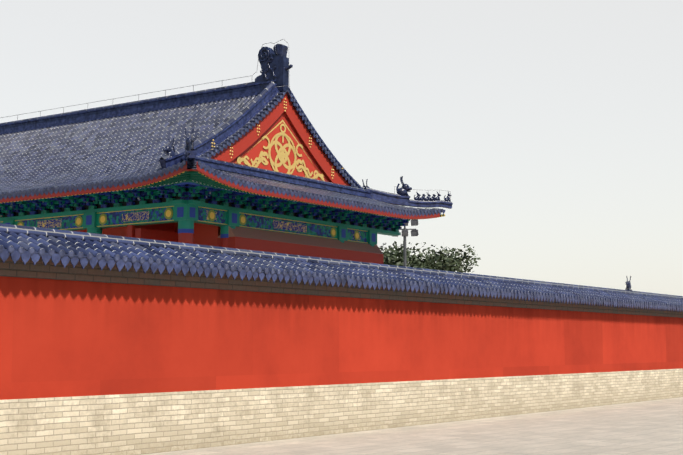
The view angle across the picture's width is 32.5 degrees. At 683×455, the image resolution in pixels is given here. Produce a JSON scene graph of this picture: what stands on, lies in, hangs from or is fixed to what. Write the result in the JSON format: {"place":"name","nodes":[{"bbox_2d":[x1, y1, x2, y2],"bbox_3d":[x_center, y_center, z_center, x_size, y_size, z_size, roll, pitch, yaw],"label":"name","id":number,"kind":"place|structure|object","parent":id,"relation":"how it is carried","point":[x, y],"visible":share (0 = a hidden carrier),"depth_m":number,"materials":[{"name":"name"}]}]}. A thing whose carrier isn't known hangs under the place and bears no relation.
{"place":"outdoors","nodes":[
{"label":"outdoors","id":0,"kind":"place"},
{"bbox_2d":[0,0,682,295],"label":"sky","id":1,"kind":"structure","parent":0,"point":[553,129],"materials":[{"name":"white"}]},
{"bbox_2d":[142,397,682,454],"bbox_3d":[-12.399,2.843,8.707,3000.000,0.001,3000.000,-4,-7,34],"label":"ground","id":2,"kind":"structure","parent":0,"point":[653,427],"depth_m":25.02,"materials":[{"name":"beige stone"}]},
{"bbox_2d":[0,161,444,263],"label":"building facade","id":3,"kind":"structure","parent":2,"relation":"on","point":[198,205],"depth_m":44.12,"materials":[{"name":"green paint"}]},
{"bbox_2d":[0,91,444,216],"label":"hall roof","id":4,"kind":"structure","parent":3,"relation":"on","point":[110,152],"depth_m":47.79,"materials":[{"name":"blue tile"}]},
{"bbox_2d":[0,80,452,208],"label":"roof ridges","id":5,"kind":"object","parent":4,"relation":"on","point":[252,109],"visible":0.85,"depth_m":49.05,"materials":[{"name":"blue tile"}]},
{"bbox_2d":[163,44,631,290],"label":"ornaments","id":6,"kind":"object","parent":5,"relation":"on","point":[274,63],"visible":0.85,"depth_m":47.20,"materials":[{"name":"blue ceramic"}]},
{"bbox_2d":[1,39,450,201],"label":"lightning wire","id":7,"kind":"object","parent":3,"relation":"on","point":[211,131],"visible":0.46,"depth_m":50.73,"materials":[{"name":"grey metal"}]},
{"bbox_2d":[211,93,350,185],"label":"gable","id":8,"kind":"structure","parent":3,"relation":"on","point":[279,137],"depth_m":46.88,"materials":[{"name":"red paint"}]},
{"bbox_2d":[201,89,357,187],"bbox_3d":[-2.285,-3.602,46.815,0.349,3.855,11.500,-4,-7,34],"label":"hall paishan","id":9,"kind":"object","parent":8,"relation":"on","point":[247,127],"visible":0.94,"depth_m":46.30,"materials":[{"name":"blue tile"}]},
{"bbox_2d":[0,255,682,454],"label":"wall","id":10,"kind":"structure","parent":2,"relation":"on","point":[97,360],"depth_m":24.69,"materials":[{"name":"red paint"}]},
{"bbox_2d":[0,223,682,311],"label":"wall coping","id":11,"kind":"object","parent":10,"relation":"on","point":[35,244],"depth_m":24.74,"materials":[{"name":"blue tile"}]},
{"bbox_2d":[393,219,418,266],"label":"floodlight mast","id":12,"kind":"object","parent":2,"relation":"on","point":[414,222],"visible":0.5,"depth_m":66.13,"materials":[{"name":"grey metal"}]},
{"bbox_2d":[380,241,480,272],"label":"tree","id":13,"kind":"object","parent":2,"relation":"on","point":[447,263],"visible":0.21,"depth_m":71.88,"materials":[{"name":"green plant"}]}
]}

